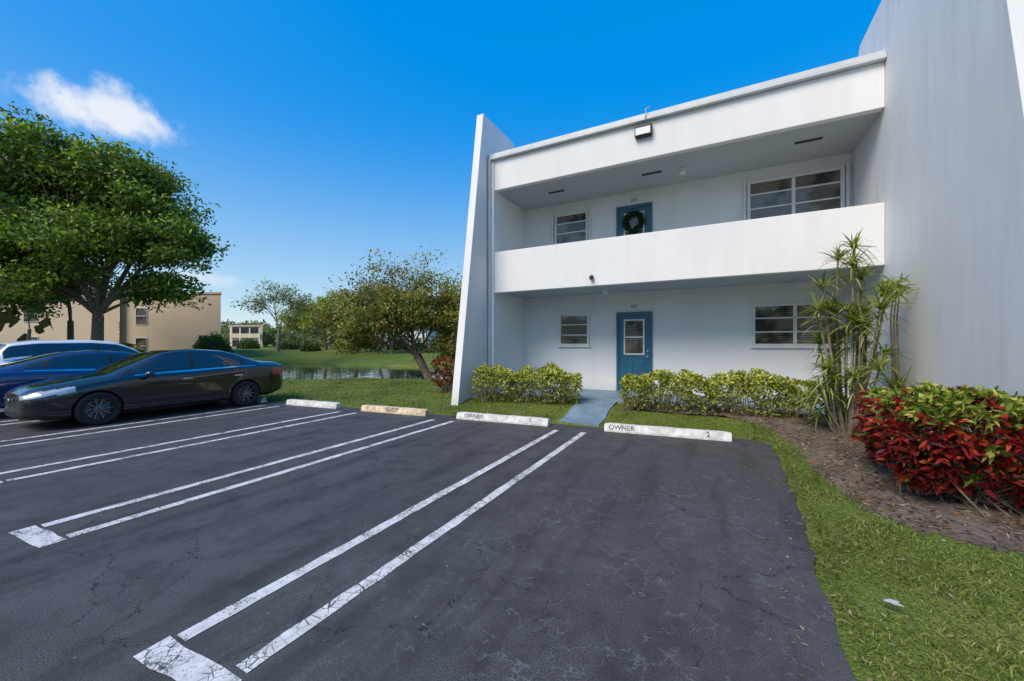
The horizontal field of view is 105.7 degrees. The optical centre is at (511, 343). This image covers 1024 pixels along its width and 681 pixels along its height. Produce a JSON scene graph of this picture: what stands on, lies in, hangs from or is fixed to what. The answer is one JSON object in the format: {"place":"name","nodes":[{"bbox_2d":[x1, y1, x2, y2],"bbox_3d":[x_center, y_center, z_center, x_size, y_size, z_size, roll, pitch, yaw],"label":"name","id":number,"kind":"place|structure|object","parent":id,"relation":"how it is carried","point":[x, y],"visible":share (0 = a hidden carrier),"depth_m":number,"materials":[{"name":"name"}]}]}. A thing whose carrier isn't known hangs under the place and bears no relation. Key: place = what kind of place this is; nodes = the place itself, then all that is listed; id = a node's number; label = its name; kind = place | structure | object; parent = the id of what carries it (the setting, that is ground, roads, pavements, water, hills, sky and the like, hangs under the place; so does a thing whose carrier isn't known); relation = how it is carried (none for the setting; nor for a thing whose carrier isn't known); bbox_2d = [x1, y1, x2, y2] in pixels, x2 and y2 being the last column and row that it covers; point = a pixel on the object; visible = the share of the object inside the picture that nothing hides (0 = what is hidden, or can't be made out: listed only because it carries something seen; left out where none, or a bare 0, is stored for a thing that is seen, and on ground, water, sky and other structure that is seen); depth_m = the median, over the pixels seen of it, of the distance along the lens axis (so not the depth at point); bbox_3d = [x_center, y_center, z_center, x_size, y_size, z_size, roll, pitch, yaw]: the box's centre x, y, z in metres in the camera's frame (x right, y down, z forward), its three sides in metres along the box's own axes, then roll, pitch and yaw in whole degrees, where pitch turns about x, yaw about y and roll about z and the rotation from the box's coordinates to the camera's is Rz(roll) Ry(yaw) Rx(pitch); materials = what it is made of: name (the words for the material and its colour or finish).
{"place":"outdoors","nodes":[
{"label":"outdoors","id":0,"kind":"place"},
{"bbox_2d":[136,338,145,349],"bbox_3d":[-33.409,0.200,34.939,0.950,1.400,0.018,0,0,0],"label":"window pane","id":1,"kind":"object","parent":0,"point":[141,342],"visible":0.57,"depth_m":34.93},
{"bbox_2d":[281,363,453,379],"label":"lake water","id":2,"kind":"structure","parent":0,"point":[306,371],"depth_m":23.22,"materials":[{"name":"grey liquid"}]},
{"bbox_2d":[0,0,881,338],"label":"sky","id":3,"kind":"structure","parent":0,"point":[323,134],"materials":[{"name":"blue"}]},
{"bbox_2d":[230,344,1023,680],"bbox_3d":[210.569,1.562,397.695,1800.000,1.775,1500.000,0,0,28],"label":"ground","id":4,"kind":"structure","parent":0,"point":[384,358],"depth_m":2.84,"materials":[{"name":"plant"}]},
{"bbox_2d":[0,257,67,340],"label":"young shade tree","id":5,"kind":"object","parent":4,"relation":"on","point":[14,293],"visible":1,"depth_m":21.91,"materials":[{"name":"green plant"}]},
{"bbox_2d":[0,292,118,342],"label":"walls","id":6,"kind":"structure","parent":4,"relation":"on","point":[81,317],"depth_m":34.60,"materials":[{"name":"beige paint"}]},
{"bbox_2d":[0,259,125,339],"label":"shade tree","id":7,"kind":"object","parent":4,"relation":"on","point":[70,329],"visible":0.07,"depth_m":27.99,"materials":[{"name":"green plant"}]},
{"bbox_2d":[0,101,234,340],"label":"shade tree","id":8,"kind":"object","parent":4,"relation":"on","point":[116,210],"visible":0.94,"depth_m":23.44,"materials":[{"name":"green plant"}]},
{"bbox_2d":[121,343,141,350],"bbox_3d":[-31.181,0.771,30.991,2.418,1.700,2.435,0,0,-13],"label":"shrub","id":9,"kind":"object","parent":4,"relation":"on","point":[130,345],"visible":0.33,"depth_m":31.15,"materials":[{"name":"green plant"}]},
{"bbox_2d":[120,294,220,350],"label":"walls","id":10,"kind":"structure","parent":4,"relation":"on","point":[171,327],"depth_m":35.00,"materials":[{"name":"beige paint"}]},
{"bbox_2d":[135,307,147,324],"bbox_3d":[-33.409,-2.500,34.974,1.090,1.540,0.048,0,0,0],"label":"window frame","id":11,"kind":"object","parent":10,"relation":"attached to","point":[146,316],"visible":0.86,"depth_m":34.95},
{"bbox_2d":[136,308,145,323],"bbox_3d":[-33.409,-2.500,34.939,0.950,1.400,0.018,0,0,0],"label":"window pane","id":12,"kind":"object","parent":11,"relation":"in","point":[140,315],"visible":1,"depth_m":34.93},
{"bbox_2d":[192,331,233,352],"bbox_3d":[-25.472,0.269,32.988,3.150,2.785,3.328,0,0,28],"label":"round shrub","id":13,"kind":"object","parent":4,"relation":"on","point":[214,342],"visible":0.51,"depth_m":32.59,"materials":[{"name":"green plant"}]},
{"bbox_2d":[0,277,457,346],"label":"distant trees","id":14,"kind":"object","parent":4,"relation":"on","point":[269,336],"visible":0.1,"depth_m":87.50,"materials":[{"name":"green plant"}]},
{"bbox_2d":[230,326,262,347],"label":"walls","id":15,"kind":"structure","parent":4,"relation":"on","point":[261,338],"depth_m":78.00,"materials":[{"name":"beige paint"}]},
{"bbox_2d":[232,327,259,332],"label":"balcony recess","id":16,"kind":"object","parent":15,"relation":"attached to","point":[246,329],"visible":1,"depth_m":77.95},
{"bbox_2d":[234,338,260,348],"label":"shrub","id":17,"kind":"object","parent":4,"relation":"on","point":[250,343],"visible":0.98,"depth_m":59.37,"materials":[{"name":"green plant"}]},
{"bbox_2d":[230,278,316,350],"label":"sparse tree","id":18,"kind":"object","parent":4,"relation":"on","point":[286,298],"visible":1,"depth_m":43.90,"materials":[{"name":"green plant"}]},
{"bbox_2d":[280,340,299,349],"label":"shrub","id":19,"kind":"object","parent":4,"relation":"on","point":[286,345],"visible":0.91,"depth_m":51.43,"materials":[{"name":"green plant"}]},
{"bbox_2d":[271,298,335,342],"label":"lakeside tree","id":20,"kind":"object","parent":4,"relation":"on","point":[289,318],"visible":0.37,"depth_m":61.28,"materials":[{"name":"green plant"}]},
{"bbox_2d":[299,341,321,351],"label":"shrub","id":21,"kind":"object","parent":4,"relation":"on","point":[309,346],"visible":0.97,"depth_m":43.49,"materials":[{"name":"green plant"}]},
{"bbox_2d":[301,331,322,340],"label":"palm","id":22,"kind":"object","parent":4,"relation":"on","point":[309,333],"visible":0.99,"depth_m":45.81,"materials":[{"name":"green plant"}]},
{"bbox_2d":[290,291,351,349],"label":"lakeside tree","id":23,"kind":"object","parent":4,"relation":"on","point":[310,325],"visible":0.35,"depth_m":49.38,"materials":[{"name":"green plant"}]},
{"bbox_2d":[307,282,372,352],"bbox_3d":[-16.394,-2.580,39.793,7.361,7.439,7.181,0,0,28],"label":"lakeside tree","id":24,"kind":"object","parent":4,"relation":"on","point":[329,315],"visible":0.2,"depth_m":38.75,"materials":[{"name":"green plant"}]},
{"bbox_2d":[346,292,425,353],"bbox_3d":[-11.681,-2.192,37.838,8.699,6.770,6.100,0,0,7],"label":"lakeside tree","id":25,"kind":"object","parent":4,"relation":"on","point":[391,350],"depth_m":37.84,"materials":[{"name":"green plant"}]},
{"bbox_2d":[318,245,462,369],"bbox_3d":[-5.514,-1.253,18.857,7.666,7.934,4.046,0,0,-1],"label":"bare top tree","id":26,"kind":"object","parent":4,"relation":"on","point":[391,274],"visible":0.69,"depth_m":18.51,"materials":[{"name":"green plant"}]},
{"bbox_2d":[325,270,461,379],"bbox_3d":[-4.698,-0.353,18.371,8.083,6.196,4.533,0,0,-5],"label":"leaning sparse tree","id":27,"kind":"object","parent":4,"relation":"on","point":[390,313],"visible":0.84,"depth_m":17.80,"materials":[{"name":"green plant"}]},
{"bbox_2d":[386,340,409,349],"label":"shrub","id":28,"kind":"object","parent":4,"relation":"on","point":[404,345],"visible":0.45,"depth_m":47.29,"materials":[{"name":"green plant"}]},
{"bbox_2d":[374,328,434,347],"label":"walls","id":29,"kind":"structure","parent":4,"relation":"on","point":[420,335],"depth_m":72.00,"materials":[{"name":"white paint"}]},
{"bbox_2d":[0,400,855,680],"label":"asphalt parking lot","id":30,"kind":"structure","parent":4,"relation":"on","point":[595,554],"depth_m":2.94,"materials":[{"name":"asphalt"}]},
{"bbox_2d":[0,350,133,408],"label":"parked sedan","id":31,"kind":"object","parent":30,"relation":"on","point":[27,370],"visible":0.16,"depth_m":8.92,"materials":[{"name":"blue paint"}]},
{"bbox_2d":[0,340,140,363],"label":"parked suv","id":32,"kind":"object","parent":30,"relation":"on","point":[12,351],"visible":0.12,"depth_m":10.73,"materials":[{"name":"white paint"}]},
{"bbox_2d":[3,348,282,425],"bbox_3d":[-8.180,0.859,9.233,2.200,1.487,4.735,0,0,28],"label":"parked sedan","id":33,"kind":"object","parent":30,"relation":"on","point":[147,380],"visible":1,"depth_m":8.34,"materials":[{"name":"black paint"}]},
{"bbox_2d":[255,397,266,402],"bbox_3d":[-7.598,1.529,10.941,1.759,0.140,0.192,0,0,22],"label":"concrete wheel stop","id":34,"kind":"object","parent":30,"relation":"on","point":[261,399],"visible":0.2,"depth_m":10.59,"materials":[{"name":"paint"}]},
{"bbox_2d":[0,405,585,680],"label":"parking line markings","id":35,"kind":"object","parent":30,"relation":"on","point":[170,656],"visible":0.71,"depth_m":3.08,"materials":[{"name":"white paint"}]},
{"bbox_2d":[286,399,340,408],"bbox_3d":[-5.096,1.529,9.929,1.729,0.139,0.191,0,0,22],"label":"concrete wheel stop","id":36,"kind":"object","parent":30,"relation":"on","point":[318,404],"visible":1,"depth_m":9.83,"materials":[{"name":"paint"}]},
{"bbox_2d":[361,405,428,415],"bbox_3d":[-2.729,1.529,8.971,1.810,0.139,0.194,0,0,22],"label":"concrete wheel stop","id":37,"kind":"object","parent":30,"relation":"on","point":[396,410],"visible":1,"depth_m":8.87,"materials":[{"name":"paint"}]},
{"bbox_2d":[456,412,549,425],"bbox_3d":[-0.217,1.529,7.956,2.021,0.140,0.191,0,0,22],"label":"concrete wheel stop","id":38,"kind":"object","parent":30,"relation":"on","point":[525,420],"visible":1,"depth_m":7.86,"materials":[{"name":"paint"}]},
{"bbox_2d":[604,423,731,441],"bbox_3d":[2.668,1.530,6.790,2.051,0.138,0.192,0,0,22],"label":"concrete wheel stop","id":39,"kind":"object","parent":30,"relation":"on","point":[673,432],"visible":1,"depth_m":6.70,"materials":[{"name":"paint"}]},
{"bbox_2d":[429,356,454,392],"bbox_3d":[-1.887,0.947,11.976,1.152,1.109,1.266,0,0,28],"label":"red croton shrub","id":40,"kind":"object","parent":4,"relation":"on","point":[443,362],"visible":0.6,"depth_m":11.75,"materials":[{"name":"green plant"}]},
{"bbox_2d":[451,114,482,405],"bbox_3d":[-1.177,-2.300,10.279,0.210,8.200,1.240,0,0,28],"label":"fin front edge","id":41,"kind":"object","parent":4,"relation":"on","point":[464,289],"visible":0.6,"depth_m":10.26,"materials":[{"name":"white paint"}]},
{"bbox_2d":[458,114,513,404],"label":"fin wall","id":42,"kind":"structure","parent":4,"relation":"on","point":[494,139],"depth_m":10.61,"materials":[{"name":"paint"}]},
{"bbox_2d":[488,160,490,393],"bbox_3d":[-0.635,-1.850,10.961,0.079,6.660,0.079,0,0,28],"label":"downspout","id":43,"kind":"object","parent":42,"relation":"attached to","point":[489,262],"visible":0.8,"depth_m":10.94,"materials":[{"name":"metal"}]},
{"bbox_2d":[494,161,523,391],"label":"side wall","id":44,"kind":"structure","parent":4,"relation":"on","point":[509,309],"depth_m":11.71,"materials":[{"name":"paint"}]},
{"bbox_2d":[491,161,493,391],"bbox_3d":[-0.584,-1.725,10.995,0.172,6.850,0.027,0,0,28],"label":"corner pilaster","id":45,"kind":"object","parent":44,"relation":"attached to","point":[492,264],"visible":0.57,"depth_m":10.96,"materials":[{"name":"paint"}]},
{"bbox_2d":[471,361,582,404],"bbox_3d":[0.355,0.972,9.606,2.770,1.090,1.015,0,0,17],"label":"variegated hedge","id":46,"kind":"object","parent":4,"relation":"on","point":[496,374],"visible":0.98,"depth_m":9.41,"materials":[{"name":"green plant"}]},
{"bbox_2d":[558,399,616,426],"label":"blue painted walkway","id":47,"kind":"structure","parent":4,"relation":"on","point":[589,412],"depth_m":8.38,"materials":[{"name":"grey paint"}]},
{"bbox_2d":[493,386,848,416],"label":"ground floor slab","id":48,"kind":"structure","parent":4,"relation":"on","point":[604,395],"depth_m":9.85,"materials":[{"name":"concrete"}]},
{"bbox_2d":[524,152,852,401],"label":"back wall","id":49,"kind":"structure","parent":4,"relation":"on","point":[706,332],"depth_m":10.46,"materials":[{"name":"paint"}]},
{"bbox_2d":[552,212,553,244],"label":"shutter track","id":50,"kind":"structure","parent":49,"relation":"attached to","point":[552,228],"depth_m":12.12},
{"bbox_2d":[555,215,556,243],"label":"window frame","id":51,"kind":"object","parent":49,"relation":"attached to","point":[555,229],"visible":0.56,"depth_m":12.11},
{"bbox_2d":[559,315,560,344],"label":"ground window left frame","id":52,"kind":"object","parent":49,"relation":"attached to","point":[559,329],"visible":1,"depth_m":12.04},
{"bbox_2d":[557,213,585,243],"bbox_3d":[1.824,-3.410,11.919,1.050,1.200,0.018,0,0,28],"label":"window left glass","id":53,"kind":"object","parent":49,"relation":"attached to","point":[572,237],"visible":0.64,"depth_m":11.91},
{"bbox_2d":[557,210,585,216],"bbox_3d":[1.816,-3.985,11.903,0.928,0.070,0.058,0,0,28],"label":"window frame","id":54,"kind":"object","parent":49,"relation":"attached to","point":[571,213],"visible":1,"depth_m":11.87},
{"bbox_2d":[561,316,586,343],"bbox_3d":[1.904,-0.425,11.877,0.910,0.930,0.018,0,0,28],"label":"window","id":55,"kind":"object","parent":49,"relation":"attached to","point":[573,330],"visible":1,"depth_m":11.88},
{"bbox_2d":[558,345,590,346],"bbox_3d":[1.890,0.076,11.850,1.030,0.048,0.084,0,0,28],"label":"window sill","id":56,"kind":"structure","parent":49,"relation":"attached to","point":[574,345],"depth_m":11.80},
{"bbox_2d":[586,210,587,239],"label":"window frame","id":57,"kind":"object","parent":49,"relation":"attached to","point":[586,224],"visible":0.56,"depth_m":11.64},
{"bbox_2d":[587,314,588,344],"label":"ground window left frame","id":58,"kind":"object","parent":49,"relation":"attached to","point":[587,329],"visible":1,"depth_m":11.63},
{"bbox_2d":[588,206,590,239],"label":"shutter track","id":59,"kind":"structure","parent":49,"relation":"attached to","point":[589,222],"depth_m":11.58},
{"bbox_2d":[616,312,618,390],"bbox_3d":[3.064,0.230,11.248,0.070,2.270,0.048,0,0,28],"label":"door frame","id":60,"kind":"object","parent":49,"relation":"attached to","point":[617,351],"visible":1,"depth_m":11.23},
{"bbox_2d":[616,207,618,236],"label":"door frame","id":61,"kind":"object","parent":49,"relation":"attached to","point":[617,221],"visible":0.45,"depth_m":11.23,"materials":[{"name":"blue paint"}]},
{"bbox_2d":[619,202,649,209],"bbox_3d":[3.471,-3.905,11.032,0.848,0.090,0.048,0,0,28],"label":"door frame","id":62,"kind":"object","parent":49,"relation":"attached to","point":[634,206],"visible":1,"depth_m":11.00,"materials":[{"name":"blue paint"}]},
{"bbox_2d":[619,315,649,389],"bbox_3d":[3.477,0.266,11.044,0.846,2.158,0.019,0,0,28],"label":"ground door slab","id":63,"kind":"structure","parent":49,"relation":"in","point":[633,358],"depth_m":11.03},
{"bbox_2d":[623,361,632,374],"bbox_3d":[3.317,0.825,11.111,0.265,0.680,0.011,0,0,28],"label":"ground door panel","id":64,"kind":"structure","parent":63,"relation":"attached to","point":[627,366],"depth_m":11.11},
{"bbox_2d":[625,320,642,353],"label":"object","id":65,"kind":"object","parent":63,"relation":"attached to","point":[633,328],"visible":1,"depth_m":11.02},
{"bbox_2d":[635,361,644,375],"bbox_3d":[3.622,0.825,10.949,0.265,0.680,0.011,0,0,28],"label":"ground door panel","id":66,"kind":"structure","parent":63,"relation":"attached to","point":[639,367],"depth_m":10.96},
{"bbox_2d":[619,311,649,315],"bbox_3d":[3.471,-0.860,11.032,0.848,0.090,0.048,0,0,28],"label":"door frame","id":67,"kind":"object","parent":49,"relation":"attached to","point":[634,313],"visible":1,"depth_m":11.00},
{"bbox_2d":[650,202,651,231],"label":"door frame","id":68,"kind":"object","parent":49,"relation":"attached to","point":[650,216],"visible":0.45,"depth_m":10.79,"materials":[{"name":"blue paint"}]},
{"bbox_2d":[650,311,651,371],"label":"door frame","id":69,"kind":"object","parent":49,"relation":"attached to","point":[650,341],"visible":0.56,"depth_m":10.79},
{"bbox_2d":[502,267,875,298],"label":"balcony slab","id":70,"kind":"structure","parent":49,"relation":"attached to","point":[740,280],"depth_m":9.65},
{"bbox_2d":[619,206,649,235],"bbox_3d":[3.477,-2.779,11.044,0.846,2.158,0.019,0,0,28],"label":"door slab","id":71,"kind":"structure","parent":70,"relation":"on","point":[646,209],"depth_m":10.94,"materials":[{"name":"blue paint"}]},
{"bbox_2d":[620,209,646,233],"bbox_3d":[3.437,-3.475,10.975,0.768,0.760,0.245,0,0,28],"label":"door wreath","id":72,"kind":"object","parent":71,"relation":"attached to","point":[631,228],"depth_m":10.95,"materials":[{"name":"green plant"}]},
{"bbox_2d":[625,212,642,235],"bbox_3d":[3.469,-3.235,11.030,0.510,0.950,0.010,0,0,28],"label":"door light glass","id":73,"kind":"object","parent":71,"relation":"attached to","point":[634,220],"visible":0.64,"depth_m":11.02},
{"bbox_2d":[495,202,884,292],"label":"balcony parapet","id":74,"kind":"structure","parent":70,"relation":"on","point":[794,243],"depth_m":8.49,"materials":[{"name":"paint"}]},
{"bbox_2d":[498,111,880,210],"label":"roof slab","id":75,"kind":"structure","parent":49,"relation":"on","point":[843,136],"depth_m":9.36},
{"bbox_2d":[495,62,884,191],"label":"roof fascia","id":76,"kind":"structure","parent":75,"relation":"attached to","point":[845,95],"depth_m":8.40,"materials":[{"name":"paint"}]},
{"bbox_2d":[635,123,651,138],"bbox_3d":[3.052,-4.940,9.012,0.380,0.260,0.125,0,0,28],"label":"floodlight body","id":77,"kind":"object","parent":76,"relation":"attached to","point":[643,135],"visible":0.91,"depth_m":8.96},
{"bbox_2d":[635,125,649,135],"bbox_3d":[3.017,-4.918,8.947,0.330,0.165,0.018,0,0,28],"label":"floodlight lens","id":78,"kind":"object","parent":77,"relation":"attached to","point":[642,130],"visible":1,"depth_m":8.94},
{"bbox_2d":[743,179,745,219],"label":"shutter track","id":79,"kind":"structure","parent":49,"relation":"attached to","point":[744,199],"depth_m":9.71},
{"bbox_2d":[747,181,749,219],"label":"window right frame","id":80,"kind":"object","parent":49,"relation":"attached to","point":[748,200],"visible":0.56,"depth_m":9.70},
{"bbox_2d":[753,305,754,345],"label":"window frame","id":81,"kind":"object","parent":49,"relation":"attached to","point":[753,325],"visible":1,"depth_m":9.64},
{"bbox_2d":[750,188,791,195],"bbox_3d":[6.341,-3.708,9.515,0.842,0.032,0.043,0,0,28],"label":"window right rail","id":82,"kind":"object","parent":49,"relation":"attached to","point":[771,192],"depth_m":9.49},
{"bbox_2d":[750,203,791,209],"bbox_3d":[6.341,-3.355,9.515,0.842,0.032,0.043,0,0,28],"label":"window right rail","id":83,"kind":"object","parent":49,"relation":"attached to","point":[771,206],"depth_m":9.50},
{"bbox_2d":[755,331,792,332],"bbox_3d":[6.399,-0.290,9.485,0.772,0.032,0.043,0,0,28],"label":"ground window right rail","id":84,"kind":"object","parent":49,"relation":"attached to","point":[771,331],"visible":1,"depth_m":9.50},
{"bbox_2d":[755,302,819,306],"bbox_3d":[6.769,-0.945,9.280,1.618,0.050,0.058,0,0,28],"label":"window frame","id":85,"kind":"object","parent":49,"relation":"attached to","point":[786,304],"visible":0.66,"depth_m":9.34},
{"bbox_2d":[792,177,794,213],"bbox_3d":[6.744,-3.355,9.296,0.070,1.268,0.053,0,0,28],"label":"window right mullion","id":86,"kind":"structure","parent":49,"relation":"attached to","point":[793,195],"depth_m":9.27},
{"bbox_2d":[750,170,839,219],"bbox_3d":[6.751,-3.355,9.310,1.880,1.390,0.018,0,0,28],"label":"window","id":87,"kind":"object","parent":49,"relation":"attached to","point":[802,195],"visible":0.64,"depth_m":9.26,"materials":[{"name":"glass"}]},
{"bbox_2d":[793,305,796,343],"bbox_3d":[6.770,-0.460,9.282,0.070,0.918,0.053,0,0,28],"label":"ground window right mullion","id":88,"kind":"object","parent":49,"relation":"attached to","point":[795,324],"visible":1,"depth_m":9.26},
{"bbox_2d":[755,305,835,343],"bbox_3d":[6.778,-0.460,9.296,1.700,1.000,0.018,0,0,28],"label":"window","id":89,"kind":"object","parent":49,"relation":"attached to","point":[781,324],"visible":0.64,"depth_m":9.39,"materials":[{"name":"glass"}]},
{"bbox_2d":[750,166,840,183],"bbox_3d":[6.743,-4.025,9.294,1.758,0.070,0.058,0,0,28],"label":"window right frame","id":90,"kind":"object","parent":49,"relation":"attached to","point":[796,175],"visible":1,"depth_m":9.25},
{"bbox_2d":[755,344,835,345],"bbox_3d":[6.769,0.025,9.280,1.618,0.050,0.058,0,0,28],"label":"window sill","id":91,"kind":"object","parent":49,"relation":"attached to","point":[789,345],"visible":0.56,"depth_m":9.32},
{"bbox_2d":[750,346,842,347],"bbox_3d":[6.764,0.076,9.270,1.820,0.048,0.084,0,0,28],"label":"window sill","id":92,"kind":"structure","parent":49,"relation":"attached to","point":[787,346],"depth_m":9.31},
{"bbox_2d":[795,196,840,203],"bbox_3d":[7.151,-3.355,9.086,0.842,0.032,0.043,0,0,28],"label":"window right rail","id":93,"kind":"object","parent":49,"relation":"attached to","point":[818,200],"depth_m":9.06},
{"bbox_2d":[795,181,840,188],"bbox_3d":[7.151,-3.708,9.086,0.842,0.032,0.043,0,0,28],"label":"window right rail","id":94,"kind":"object","parent":49,"relation":"attached to","point":[818,185],"depth_m":9.06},
{"bbox_2d":[840,165,844,207],"bbox_3d":[7.551,-3.355,8.866,0.070,1.410,0.058,0,0,28],"label":"window right frame","id":95,"kind":"object","parent":49,"relation":"attached to","point":[842,187],"visible":0.56,"depth_m":8.84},
{"bbox_2d":[845,161,849,206],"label":"shutter track","id":96,"kind":"structure","parent":49,"relation":"attached to","point":[847,184],"depth_m":8.77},
{"bbox_2d":[419,420,992,680],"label":"fallen leaves","id":97,"kind":"object","parent":4,"relation":"on","point":[897,678],"visible":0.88,"depth_m":2.49,"materials":[{"name":"plant"}]},
{"bbox_2d":[619,404,1023,554],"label":"mulch bed","id":98,"kind":"object","parent":4,"relation":"on","point":[844,459],"visible":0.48,"depth_m":3.89,"materials":[{"name":"soil"}]},
{"bbox_2d":[615,368,820,419],"bbox_3d":[4.043,0.988,7.944,3.718,1.001,1.021,0,0,22],"label":"variegated hedge","id":99,"kind":"object","parent":98,"relation":"on","point":[708,387],"visible":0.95,"depth_m":7.74,"materials":[{"name":"green plant"}]},
{"bbox_2d":[784,228,917,435],"bbox_3d":[5.543,-0.163,6.244,2.008,3.429,1.773,0,0,28],"label":"dracaena plant","id":100,"kind":"object","parent":98,"relation":"on","point":[841,420],"visible":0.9,"depth_m":6.19,"materials":[{"name":"green plant"}]},
{"bbox_2d":[870,272,919,384],"bbox_3d":[6.112,0.177,6.165,0.617,2.647,0.637,0,0,-40],"label":"slender stem shrub","id":101,"kind":"object","parent":98,"relation":"on","point":[896,361],"visible":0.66,"depth_m":6.17,"materials":[{"name":"green plant"}]},
{"bbox_2d":[849,379,1023,517],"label":"red croton shrub","id":102,"kind":"object","parent":98,"relation":"on","point":[951,457],"visible":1,"depth_m":3.44,"materials":[{"name":"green plant"}]},
{"bbox_2d":[884,599,903,606],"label":"white litter","id":103,"kind":"object","parent":4,"relation":"on","point":[894,602],"visible":1,"depth_m":2.25,"materials":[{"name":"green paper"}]},
{"bbox_2d":[853,0,1023,446],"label":"fin wall","id":104,"kind":"structure","parent":4,"relation":"on","point":[938,161],"depth_m":5.11,"materials":[{"name":"paint"}]},
{"bbox_2d":[1007,0,1023,113],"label":"fin front edge","id":105,"kind":"object","parent":4,"relation":"on","point":[1016,12],"depth_m":4.01,"materials":[{"name":"white paint"}]},
{"bbox_3d":[6.319,-5.230,15.104,8.385,0.100,13.590,0,0,28],"label":"roof","id":106,"kind":"object","parent":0,"visible":0},
{"bbox_2d":[489,49,886,161],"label":"roof edge trim","id":107,"kind":"structure","parent":106,"relation":"attached to","point":[797,79],"depth_m":8.36,"materials":[{"name":"metal"}]},
{"bbox_2d":[794,137,822,144],"bbox_3d":[6.340,-4.342,8.298,0.480,0.014,0.090,0,0,28],"label":"soffit vent","id":108,"kind":"object","parent":106,"relation":"attached to","point":[809,140],"visible":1,"depth_m":8.28,"materials":[{"name":"plastic"}]},
{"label":"post","id":109,"kind":"object","parent":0,"visible":0},
{"bbox_2d":[231,334,260,337],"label":"balcony rail","id":110,"kind":"object","parent":109,"relation":"attached to","point":[245,335],"visible":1,"depth_m":77.60,"materials":[{"name":"beige paint"}]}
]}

